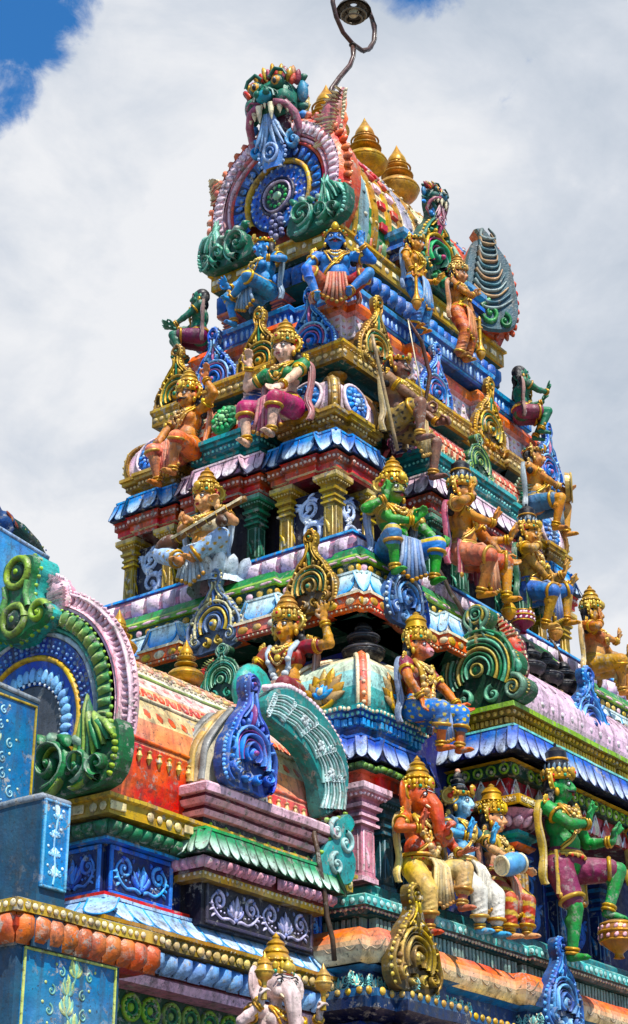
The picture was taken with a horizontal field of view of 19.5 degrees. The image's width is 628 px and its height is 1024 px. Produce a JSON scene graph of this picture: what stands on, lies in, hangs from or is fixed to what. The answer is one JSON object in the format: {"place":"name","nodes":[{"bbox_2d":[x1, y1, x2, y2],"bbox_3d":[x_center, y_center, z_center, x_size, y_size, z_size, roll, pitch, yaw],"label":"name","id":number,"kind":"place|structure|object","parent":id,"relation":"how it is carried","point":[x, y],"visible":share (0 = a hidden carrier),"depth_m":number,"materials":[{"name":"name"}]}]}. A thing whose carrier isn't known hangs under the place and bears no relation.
{"place":"outdoors","nodes":[
{"label":"outdoors","id":0,"kind":"place"},
{"bbox_2d":[0,0,627,700],"label":"sky","id":1,"kind":"structure","parent":0,"point":[117,117],"materials":[{"name":"white"}]},
{"label":"ground","id":2,"kind":"structure","parent":0,"visible":0},
{"bbox_2d":[0,526,49,603],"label":"parapet wall","id":3,"kind":"structure","parent":2,"relation":"on","point":[12,545],"depth_m":14.72,"materials":[{"name":"paint"}]},
{"bbox_2d":[0,507,46,553],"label":"peacock","id":4,"kind":"object","parent":3,"relation":"on","point":[9,522],"visible":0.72,"depth_m":15.23,"materials":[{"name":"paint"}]},
{"bbox_2d":[0,896,164,1023],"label":"parapet wall","id":5,"kind":"structure","parent":2,"relation":"on","point":[76,981],"depth_m":10.87,"materials":[{"name":"paint"}]},
{"bbox_2d":[0,792,71,952],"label":"parapet wall","id":6,"kind":"structure","parent":5,"relation":"on","point":[34,837],"depth_m":11.01,"materials":[{"name":"paint"}]},
{"bbox_2d":[0,682,39,802],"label":"parapet wall","id":7,"kind":"structure","parent":6,"relation":"on","point":[19,711],"depth_m":11.95,"materials":[{"name":"paint"}]},
{"bbox_2d":[0,553,357,1023],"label":"vaulted shrine","id":8,"kind":"object","parent":2,"relation":"on","point":[198,816],"visible":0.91,"depth_m":12.97,"materials":[{"name":"paint"}]},
{"bbox_2d":[115,609,137,653],"bbox_3d":[-1.508,0.966,14.107,0.307,0.466,0.307,-18,-31,33],"label":"finial pot","id":9,"kind":"object","parent":8,"relation":"on","point":[120,619],"visible":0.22,"depth_m":14.11,"materials":[{"name":"paint"}]},
{"bbox_2d":[168,640,204,685],"bbox_3d":[-1.028,1.241,14.685,0.307,0.466,0.307,-18,-31,33],"label":"finial pot","id":10,"kind":"object","parent":8,"relation":"on","point":[185,669],"visible":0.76,"depth_m":14.59,"materials":[{"name":"paint"}]},
{"bbox_2d":[236,933,328,1023],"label":"statue","id":11,"kind":"object","parent":8,"relation":"on","point":[285,984],"visible":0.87,"depth_m":12.04,"materials":[{"name":"paint"}]},
{"bbox_2d":[254,951,274,999],"bbox_3d":[-0.323,3.012,11.900,0.135,0.310,0.135,-18,-31,33],"label":"lotus bud","id":12,"kind":"object","parent":11,"relation":"attached to","point":[264,971],"visible":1,"depth_m":11.87,"materials":[{"name":"paint"}]},
{"bbox_2d":[313,963,332,1010],"bbox_3d":[0.062,3.174,12.242,0.135,0.310,0.135,-18,-31,33],"label":"mace","id":13,"kind":"object","parent":11,"relation":"attached to","point":[323,983],"visible":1,"depth_m":12.21,"materials":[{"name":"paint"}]},
{"bbox_2d":[312,831,336,960],"bbox_3d":[0.073,2.852,13.630,0.210,0.956,0.052,11,-28,-22],"label":"wooden pole","id":14,"kind":"object","parent":8,"relation":"attached to","point":[325,900],"visible":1,"depth_m":13.59,"materials":[{"name":"wood"}]},
{"bbox_2d":[103,63,627,1023],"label":"temple tower","id":15,"kind":"structure","parent":2,"relation":"on","point":[297,181],"depth_m":17.18,"materials":[{"name":"paint"}]},
{"bbox_2d":[143,362,217,486],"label":"statue","id":16,"kind":"object","parent":15,"relation":"on","point":[179,446],"visible":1,"depth_m":18.01,"materials":[{"name":"paint"}]},
{"bbox_2d":[162,289,209,363],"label":"statue","id":17,"kind":"object","parent":15,"relation":"on","point":[192,335],"visible":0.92,"depth_m":19.36,"materials":[{"name":"paint"}]},
{"bbox_2d":[186,552,250,598],"bbox_3d":[-0.884,0.615,16.980,0.707,0.267,0.695,-18,-31,33],"label":"flower","id":18,"kind":"object","parent":15,"relation":"on","point":[231,567],"visible":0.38,"depth_m":16.72,"materials":[{"name":"paint"}]},
{"bbox_2d":[152,466,238,586],"bbox_3d":[-1.086,0.096,16.946,0.789,1.321,0.656,-18,-31,33],"label":"statue","id":19,"kind":"object","parent":18,"relation":"on","point":[209,495],"visible":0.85,"depth_m":16.80,"materials":[{"name":"paint"}]},
{"bbox_2d":[155,495,247,548],"bbox_3d":[-1.033,0.140,16.708,1.057,0.340,0.173,-18,-31,33],"label":"veena","id":20,"kind":"object","parent":19,"relation":"attached to","point":[171,541],"visible":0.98,"depth_m":16.69,"materials":[{"name":"paint"}]},
{"bbox_2d":[217,234,286,326],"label":"statue","id":21,"kind":"object","parent":15,"relation":"on","point":[252,286],"visible":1,"depth_m":18.84,"materials":[{"name":"paint"}]},
{"bbox_2d":[235,318,315,447],"bbox_3d":[-0.437,-1.244,17.314,0.745,1.466,0.636,-18,-31,33],"label":"statue","id":22,"kind":"object","parent":15,"relation":"on","point":[280,402],"visible":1,"depth_m":17.20,"materials":[{"name":"paint"}]},
{"bbox_2d":[252,590,334,691],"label":"statue","id":23,"kind":"object","parent":15,"relation":"on","point":[283,658],"visible":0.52,"depth_m":15.55,"materials":[{"name":"paint"}]},
{"bbox_2d":[311,85,349,135],"bbox_3d":[0.140,-4.574,21.296,0.548,0.986,0.548,-18,-31,33],"label":"finial pot","id":24,"kind":"object","parent":15,"relation":"on","point":[319,102],"visible":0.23,"depth_m":21.27,"materials":[{"name":"paint"}]},
{"bbox_2d":[329,0,376,93],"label":"roof lamp","id":25,"kind":"object","parent":24,"relation":"attached to","point":[345,11],"visible":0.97,"depth_m":22.47,"materials":[{"name":"metal"}]},
{"bbox_2d":[301,221,376,304],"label":"statue","id":26,"kind":"object","parent":15,"relation":"on","point":[334,257],"visible":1,"depth_m":17.96,"materials":[{"name":"paint"}]},
{"bbox_2d":[324,290,345,310],"bbox_3d":[0.208,-2.066,17.897,0.211,0.190,0.211,-18,-31,33],"label":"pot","id":27,"kind":"object","parent":26,"relation":"attached to","point":[333,304],"visible":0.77,"depth_m":17.86,"materials":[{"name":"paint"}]},
{"bbox_2d":[341,622,385,662],"bbox_3d":[0.424,1.119,15.724,0.384,0.400,0.384,-18,-31,33],"label":"black urn","id":28,"kind":"object","parent":15,"relation":"on","point":[364,637],"visible":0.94,"depth_m":15.61,"materials":[{"name":"paint"}]},
{"bbox_2d":[350,118,387,177],"bbox_3d":[0.608,-4.306,21.859,0.548,0.986,0.548,-18,-31,33],"label":"finial pot","id":29,"kind":"object","parent":15,"relation":"on","point":[365,147],"visible":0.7,"depth_m":21.70,"materials":[{"name":"paint"}]},
{"bbox_2d":[381,145,419,207],"bbox_3d":[1.016,-4.073,22.351,0.548,0.986,0.548,-18,-31,33],"label":"finial pot","id":30,"kind":"object","parent":15,"relation":"on","point":[397,175],"visible":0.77,"depth_m":22.18,"materials":[{"name":"paint"}]},
{"bbox_2d":[360,456,449,585],"bbox_3d":[0.803,0.034,16.299,0.642,1.353,0.733,-18,-31,33],"label":"statue","id":31,"kind":"object","parent":15,"relation":"on","point":[396,519],"visible":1,"depth_m":16.18,"materials":[{"name":"paint"}]},
{"bbox_2d":[377,351,450,479],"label":"statue","id":32,"kind":"object","parent":15,"relation":"on","point":[411,411],"visible":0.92,"depth_m":17.61,"materials":[{"name":"paint"}]},
{"bbox_2d":[370,334,398,450],"bbox_3d":[0.666,-1.130,17.252,0.355,1.134,0.036,23,-34,-39],"label":"staff","id":33,"kind":"object","parent":32,"relation":"attached to","point":[384,392],"visible":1,"depth_m":17.24,"materials":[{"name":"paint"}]},
{"bbox_2d":[407,319,431,400],"bbox_3d":[1.036,-1.426,17.893,0.048,0.895,0.398,-18,-31,33],"label":"bow","id":34,"kind":"object","parent":32,"relation":"attached to","point":[427,365],"visible":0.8,"depth_m":17.98,"materials":[{"name":"paint"}]},
{"bbox_2d":[399,231,445,334],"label":"statue","id":35,"kind":"object","parent":15,"relation":"on","point":[410,255],"visible":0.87,"depth_m":19.03,"materials":[{"name":"paint"}]},
{"bbox_2d":[411,263,421,310],"bbox_3d":[1.053,-2.317,18.857,0.120,0.556,0.120,-18,-31,33],"label":"mace","id":36,"kind":"object","parent":35,"relation":"attached to","point":[416,301],"visible":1,"depth_m":18.78,"materials":[{"name":"paint"}]},
{"bbox_2d":[394,612,474,753],"bbox_3d":[0.994,1.425,15.393,0.561,1.321,0.622,-18,-31,33],"label":"statue","id":37,"kind":"object","parent":15,"relation":"on","point":[419,704],"visible":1,"depth_m":15.26,"materials":[{"name":"paint"}]},
{"bbox_2d":[392,756,477,935],"bbox_3d":[0.899,2.658,14.630,0.694,1.529,0.513,14,-29,-27],"label":"statue","id":38,"kind":"object","parent":15,"relation":"on","point":[425,829],"visible":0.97,"depth_m":14.54,"materials":[{"name":"paint"}]},
{"bbox_2d":[440,569,464,616],"bbox_3d":[1.200,0.634,16.884,0.415,0.670,0.055,9,-27,-19],"label":"wooden pole","id":39,"kind":"object","parent":15,"relation":"on","point":[453,597],"visible":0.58,"depth_m":16.84,"materials":[{"name":"paint"}]},
{"bbox_2d":[445,254,482,362],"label":"statue","id":40,"kind":"object","parent":15,"relation":"on","point":[460,312],"visible":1,"depth_m":19.71,"materials":[{"name":"paint"}]},
{"bbox_2d":[475,317,485,360],"bbox_3d":[1.802,-1.879,19.857,0.120,0.540,0.120,-18,-31,33],"label":"mace","id":41,"kind":"object","parent":40,"relation":"attached to","point":[480,351],"visible":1,"depth_m":19.78,"materials":[{"name":"paint"}]},
{"bbox_2d":[439,769,511,937],"bbox_3d":[1.312,2.815,15.210,0.486,1.454,0.739,-18,-31,33],"label":"statue","id":42,"kind":"object","parent":15,"relation":"on","point":[487,895],"visible":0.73,"depth_m":15.08,"materials":[{"name":"paint"}]},
{"bbox_2d":[441,458,522,603],"bbox_3d":[1.562,0.173,17.299,0.585,1.544,0.949,-18,-31,33],"label":"statue","id":43,"kind":"object","parent":15,"relation":"on","point":[490,560],"visible":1,"depth_m":17.16,"materials":[{"name":"paint"}]},
{"bbox_2d":[500,550,516,620],"bbox_3d":[1.829,0.693,17.302,0.160,0.716,0.160,-18,-31,33],"label":"mace","id":44,"kind":"object","parent":43,"relation":"attached to","point":[508,611],"visible":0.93,"depth_m":17.14,"materials":[{"name":"paint"}]},
{"bbox_2d":[475,784,540,939],"bbox_3d":[1.610,2.947,15.499,0.478,1.389,0.525,-18,-31,33],"label":"statue","id":45,"kind":"object","parent":15,"relation":"on","point":[520,901],"visible":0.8,"depth_m":15.41,"materials":[{"name":"paint"}]},
{"bbox_2d":[493,852,528,876],"bbox_3d":[1.647,2.944,15.302,0.297,0.234,0.190,21,-32,-36],"label":"barrel drum","id":46,"kind":"object","parent":45,"relation":"on","point":[510,864],"visible":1,"depth_m":15.23,"materials":[{"name":"paint"}]},
{"bbox_2d":[509,608,535,634],"bbox_3d":[1.983,1.046,17.414,0.254,0.228,0.254,-18,-31,33],"label":"pot","id":47,"kind":"object","parent":15,"relation":"on","point":[523,620],"visible":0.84,"depth_m":17.34,"materials":[{"name":"paint"}]},
{"bbox_2d":[511,365,552,440],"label":"statue","id":48,"kind":"object","parent":15,"relation":"on","point":[526,410],"visible":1,"depth_m":20.46,"materials":[{"name":"paint"}]},
{"bbox_2d":[525,641,546,677],"bbox_3d":[2.044,1.401,17.483,0.346,0.360,0.346,-18,-31,33],"label":"black urn","id":49,"kind":"object","parent":15,"relation":"on","point":[537,667],"visible":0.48,"depth_m":17.38,"materials":[{"name":"paint"}]},
{"bbox_2d":[511,504,580,629],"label":"statue","id":50,"kind":"object","parent":15,"relation":"on","point":[541,592],"visible":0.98,"depth_m":17.87,"materials":[{"name":"paint"}]},
{"bbox_2d":[547,574,563,640],"bbox_3d":[2.323,0.924,17.731,0.160,0.700,0.160,-18,-31,33],"label":"mace","id":51,"kind":"object","parent":50,"relation":"attached to","point":[555,634],"visible":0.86,"depth_m":17.57,"materials":[{"name":"paint"}]},
{"bbox_2d":[521,443,578,536],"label":"statue","id":52,"kind":"object","parent":15,"relation":"on","point":[542,499],"visible":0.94,"depth_m":19.38,"materials":[{"name":"paint"}]},
{"bbox_2d":[564,472,572,503],"bbox_3d":[2.728,-0.259,19.589,0.078,0.344,0.344,-4,-26,7],"label":"hand drum","id":53,"kind":"object","parent":52,"relation":"attached to","point":[569,487],"visible":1,"depth_m":19.45,"materials":[{"name":"paint"}]},
{"bbox_2d":[539,651,563,686],"bbox_3d":[2.248,1.518,17.729,0.346,0.360,0.346,-18,-31,33],"label":"black urn","id":54,"kind":"object","parent":15,"relation":"on","point":[553,675],"visible":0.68,"depth_m":17.61,"materials":[{"name":"paint"}]},
{"bbox_2d":[548,637,562,661],"bbox_3d":[2.619,1.690,18.816,0.471,0.818,0.051,14,-29,-27],"label":"wooden pole","id":55,"kind":"object","parent":15,"relation":"on","point":[557,649],"visible":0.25,"depth_m":18.85,"materials":[{"name":"paint"}]},
{"bbox_2d":[557,661,576,694],"bbox_3d":[2.452,1.635,17.975,0.346,0.360,0.346,-18,-31,33],"label":"black urn","id":56,"kind":"object","parent":15,"relation":"on","point":[568,684],"visible":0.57,"depth_m":17.84,"materials":[{"name":"paint"}]},
{"bbox_2d":[533,743,627,961],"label":"statue","id":57,"kind":"object","parent":15,"relation":"on","point":[569,870],"visible":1,"depth_m":15.82,"materials":[{"name":"paint"}]},
{"bbox_2d":[597,919,627,959],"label":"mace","id":58,"kind":"object","parent":57,"relation":"attached to","point":[612,934],"visible":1,"depth_m":15.51,"materials":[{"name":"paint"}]},
{"bbox_2d":[578,585,627,699],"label":"statue","id":59,"kind":"object","parent":15,"relation":"on","point":[601,659],"visible":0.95,"depth_m":18.61,"materials":[{"name":"paint"}]},
{"bbox_2d":[623,828,627,885],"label":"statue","id":60,"kind":"object","parent":15,"relation":"on","point":[625,831],"visible":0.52,"depth_m":17.52,"materials":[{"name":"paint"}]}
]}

